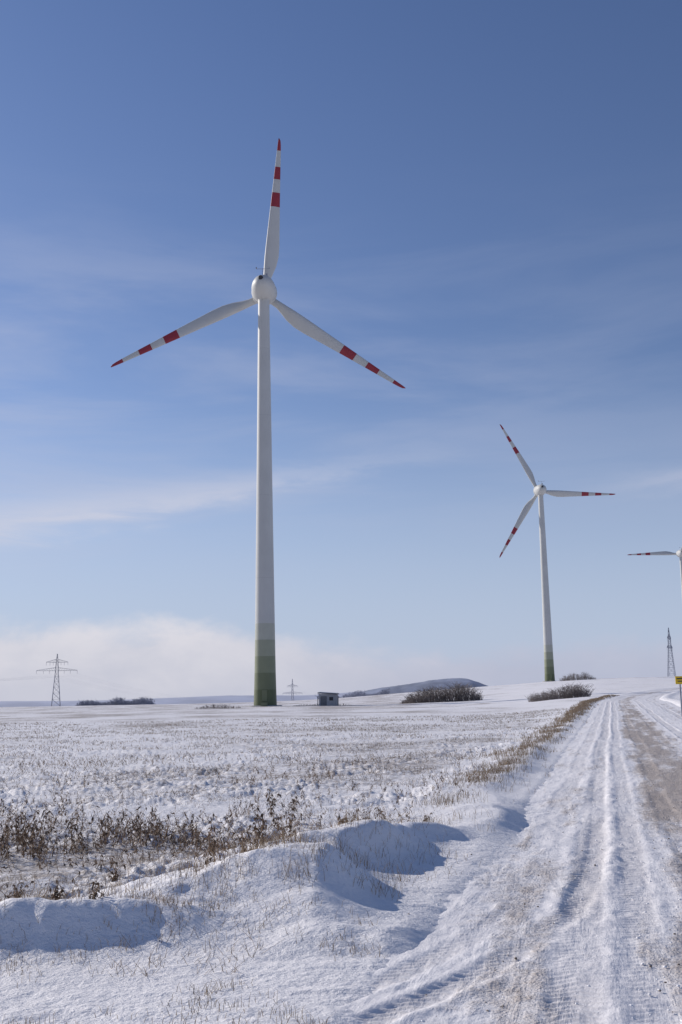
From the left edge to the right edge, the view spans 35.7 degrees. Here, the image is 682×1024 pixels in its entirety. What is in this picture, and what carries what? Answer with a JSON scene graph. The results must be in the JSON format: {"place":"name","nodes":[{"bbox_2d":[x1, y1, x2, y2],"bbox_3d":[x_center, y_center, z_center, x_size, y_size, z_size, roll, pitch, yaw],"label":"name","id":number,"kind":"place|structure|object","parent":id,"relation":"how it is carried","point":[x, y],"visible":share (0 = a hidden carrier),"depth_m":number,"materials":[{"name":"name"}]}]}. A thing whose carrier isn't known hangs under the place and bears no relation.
{"place":"outdoors","nodes":[
{"label":"outdoors","id":0,"kind":"place"},
{"bbox_2d":[0,692,356,706],"bbox_3d":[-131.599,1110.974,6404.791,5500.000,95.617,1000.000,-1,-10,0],"label":"distant hill","id":1,"kind":"structure","parent":0,"point":[212,699],"depth_m":6113.48,"materials":[{"name":"white snow"}]},
{"bbox_2d":[0,677,681,1023],"bbox_3d":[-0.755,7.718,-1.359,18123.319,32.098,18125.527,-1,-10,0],"label":"snowy field ground","id":2,"kind":"structure","parent":0,"point":[305,973],"depth_m":10.53,"materials":[{"name":"white snow"}]},
{"bbox_2d":[7,891,19,898],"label":"dry weed plant","id":3,"kind":"object","parent":2,"relation":"on","point":[9,896],"visible":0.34,"depth_m":7.42,"materials":[{"name":"brown plant"}]},
{"bbox_2d":[11,880,33,897],"bbox_3d":[-2.592,3.094,8.618,0.191,0.189,0.123,3,-11,-23],"label":"dry weed plant","id":4,"kind":"object","parent":2,"relation":"on","point":[21,892],"visible":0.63,"depth_m":8.61,"materials":[{"name":"brown plant"}]},
{"bbox_2d":[36,654,76,705],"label":"electricity pylon","id":5,"kind":"object","parent":2,"relation":"on","point":[56,660],"visible":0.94,"depth_m":605.22,"materials":[{"name":"metal"}]},
{"bbox_2d":[51,884,64,899],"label":"dry weed plant","id":6,"kind":"object","parent":2,"relation":"on","point":[56,891],"visible":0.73,"depth_m":7.30,"materials":[{"name":"brown plant"}]},
{"bbox_2d":[88,881,104,898],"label":"dry weed plant","id":7,"kind":"object","parent":2,"relation":"on","point":[96,889],"visible":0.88,"depth_m":7.27,"materials":[{"name":"brown plant"}]},
{"bbox_2d":[100,856,126,881],"bbox_3d":[-1.917,3.024,8.943,0.214,0.230,0.149,-1,-10,0],"label":"dry weed plant","id":8,"kind":"object","parent":2,"relation":"on","point":[114,877],"visible":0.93,"depth_m":8.94,"materials":[{"name":"brown plant"}]},
{"bbox_2d":[76,696,154,705],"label":"distant trees","id":9,"kind":"object","parent":2,"relation":"on","point":[140,701],"visible":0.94,"depth_m":597.38,"materials":[{"name":"grey plant"}]},
{"bbox_2d":[0,775,273,862],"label":"dry weed patch","id":10,"kind":"object","parent":2,"relation":"on","point":[155,830],"visible":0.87,"depth_m":11.82,"materials":[{"name":"brown plant"}]},
{"bbox_2d":[196,824,229,862],"bbox_3d":[-1.088,2.822,8.905,0.220,0.410,0.323,-4,-10,15],"label":"dry weed plant","id":11,"kind":"object","parent":2,"relation":"on","point":[214,844],"visible":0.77,"depth_m":8.93,"materials":[{"name":"brown plant"}]},
{"bbox_2d":[195,704,240,708],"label":"bare bush","id":12,"kind":"object","parent":2,"relation":"on","point":[217,707],"visible":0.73,"depth_m":186.75,"materials":[{"name":"brown plant"}]},
{"bbox_2d":[227,823,260,851],"bbox_3d":[-0.836,2.869,9.253,0.287,0.283,0.203,3,-11,-23],"label":"dry weed plant","id":13,"kind":"object","parent":2,"relation":"on","point":[249,826],"visible":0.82,"depth_m":9.26,"materials":[{"name":"brown plant"}]},
{"bbox_2d":[0,748,513,900],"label":"scattered dry weeds","id":14,"kind":"object","parent":2,"relation":"on","point":[209,822],"visible":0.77,"depth_m":13.71,"materials":[{"name":"brown plant"}]},
{"bbox_2d":[111,139,404,706],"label":"wind turbine","id":15,"kind":"object","parent":2,"relation":"on","point":[264,292],"visible":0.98,"depth_m":212.40,"materials":[{"name":"white paint"}]},
{"bbox_2d":[261,690,267,705],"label":"door and step","id":16,"kind":"structure","parent":15,"relation":"in","point":[264,692],"depth_m":200.73,"materials":[{"name":"metal"}]},
{"bbox_2d":[250,803,270,844],"bbox_3d":[-0.736,2.885,9.753,0.204,0.408,0.228,-1,-10,0],"label":"dry weed plant","id":17,"kind":"object","parent":2,"relation":"on","point":[261,828],"visible":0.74,"depth_m":9.74,"materials":[{"name":"brown plant"}]},
{"bbox_2d":[266,789,281,816],"bbox_3d":[-0.943,4.044,14.686,0.253,0.420,0.324,-1,-10,0],"label":"dry weed plant","id":18,"kind":"object","parent":2,"relation":"on","point":[272,801],"visible":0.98,"depth_m":14.70,"materials":[{"name":"brown plant"}]},
{"bbox_2d":[268,816,292,838],"bbox_3d":[-0.559,3.046,10.143,0.260,0.278,0.269,-1,-10,0],"label":"dry weed plant","id":19,"kind":"object","parent":2,"relation":"on","point":[278,827],"visible":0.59,"depth_m":10.10,"materials":[{"name":"brown plant"}]},
{"bbox_2d":[0,707,575,976],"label":"field stubble","id":20,"kind":"object","parent":2,"relation":"on","point":[202,753],"visible":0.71,"depth_m":26.32,"materials":[{"name":"brown plant"}]},
{"bbox_2d":[280,796,299,823],"bbox_3d":[-0.667,3.939,13.944,0.276,0.368,0.296,-1,-10,0],"label":"dry weed plant","id":21,"kind":"object","parent":2,"relation":"on","point":[293,809],"visible":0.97,"depth_m":13.91,"materials":[{"name":"brown plant"}]},
{"bbox_2d":[286,679,299,700],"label":"electricity pylon","id":22,"kind":"object","parent":2,"relation":"on","point":[292,692],"visible":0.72,"depth_m":1192.90,"materials":[{"name":"metal"}]},
{"bbox_2d":[74,676,301,701],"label":"power lines","id":23,"kind":"object","parent":22,"relation":"attached to","point":[168,696],"visible":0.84,"depth_m":773.91,"materials":[{"name":"metal"}]},
{"bbox_2d":[0,694,618,1023],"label":"dry roadside grass","id":24,"kind":"structure","parent":2,"relation":"on","point":[582,706],"depth_m":8.54,"materials":[{"name":"plant"}]},
{"bbox_2d":[317,692,338,705],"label":"field shed","id":25,"kind":"structure","parent":2,"relation":"on","point":[328,699],"depth_m":195.94,"materials":[{"name":"grey concrete"}]},
{"bbox_2d":[321,696,326,705],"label":"door","id":26,"kind":"structure","parent":25,"relation":"in","point":[323,698],"depth_m":195.96,"materials":[{"name":"grey metal"}]},
{"bbox_2d":[316,688,389,698],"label":"distant trees","id":27,"kind":"object","parent":2,"relation":"on","point":[358,694],"visible":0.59,"depth_m":608.42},
{"bbox_2d":[401,682,482,703],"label":"bare bush","id":28,"kind":"object","parent":2,"relation":"on","point":[444,695],"visible":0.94,"depth_m":200.35,"materials":[{"name":"brown plant"}]},
{"bbox_2d":[499,425,614,681],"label":"wind turbine","id":29,"kind":"object","parent":2,"relation":"on","point":[540,490],"visible":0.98,"depth_m":469.07,"materials":[{"name":"white paint"}]},
{"bbox_2d":[526,682,594,701],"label":"bare bush","id":30,"kind":"object","parent":2,"relation":"on","point":[572,693],"visible":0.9,"depth_m":148.72,"materials":[{"name":"brown plant"}]},
{"bbox_2d":[559,671,595,680],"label":"bare bush","id":31,"kind":"object","parent":2,"relation":"on","point":[576,678],"visible":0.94,"depth_m":444.75,"materials":[{"name":"brown plant"}]},
{"bbox_2d":[628,547,681,591],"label":"wind turbine","id":32,"kind":"object","parent":2,"relation":"on","point":[678,553],"visible":1,"depth_m":724.96,"materials":[{"name":"white paint"}]},
{"bbox_2d":[667,628,675,676],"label":"electricity pylon","id":33,"kind":"object","parent":2,"relation":"on","point":[668,646],"visible":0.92,"depth_m":683.70,"materials":[{"name":"metal"}]},
{"bbox_2d":[0,0,681,700],"label":"sky","id":34,"kind":"structure","parent":0,"point":[481,200],"materials":[{"name":"blue"}]},
{"bbox_2d":[356,678,486,693],"bbox_3d":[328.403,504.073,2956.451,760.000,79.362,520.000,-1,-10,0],"label":"distant hill","id":35,"kind":"structure","parent":0,"point":[414,687],"depth_m":2858.24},
{"bbox_2d":[329,687,681,1023],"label":"snow covered road","id":36,"kind":"structure","parent":0,"point":[558,966],"depth_m":7.93,"materials":[{"name":"white snow"}]},
{"bbox_2d":[328,768,681,1021],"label":"snow clods","id":37,"kind":"object","parent":36,"relation":"on","point":[650,994],"visible":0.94,"depth_m":8.51,"materials":[{"name":"white snow"}]},
{"bbox_2d":[394,768,681,1016],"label":"gravel stones","id":38,"kind":"object","parent":36,"relation":"on","point":[578,882],"visible":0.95,"depth_m":8.26,"materials":[{"name":"grey gravel"}]},
{"bbox_2d":[675,676,681,716],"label":"yellow road sign","id":39,"kind":"object","parent":36,"relation":"on","point":[678,679],"visible":0.97,"depth_m":57.14,"materials":[{"name":"metal"}]}
]}

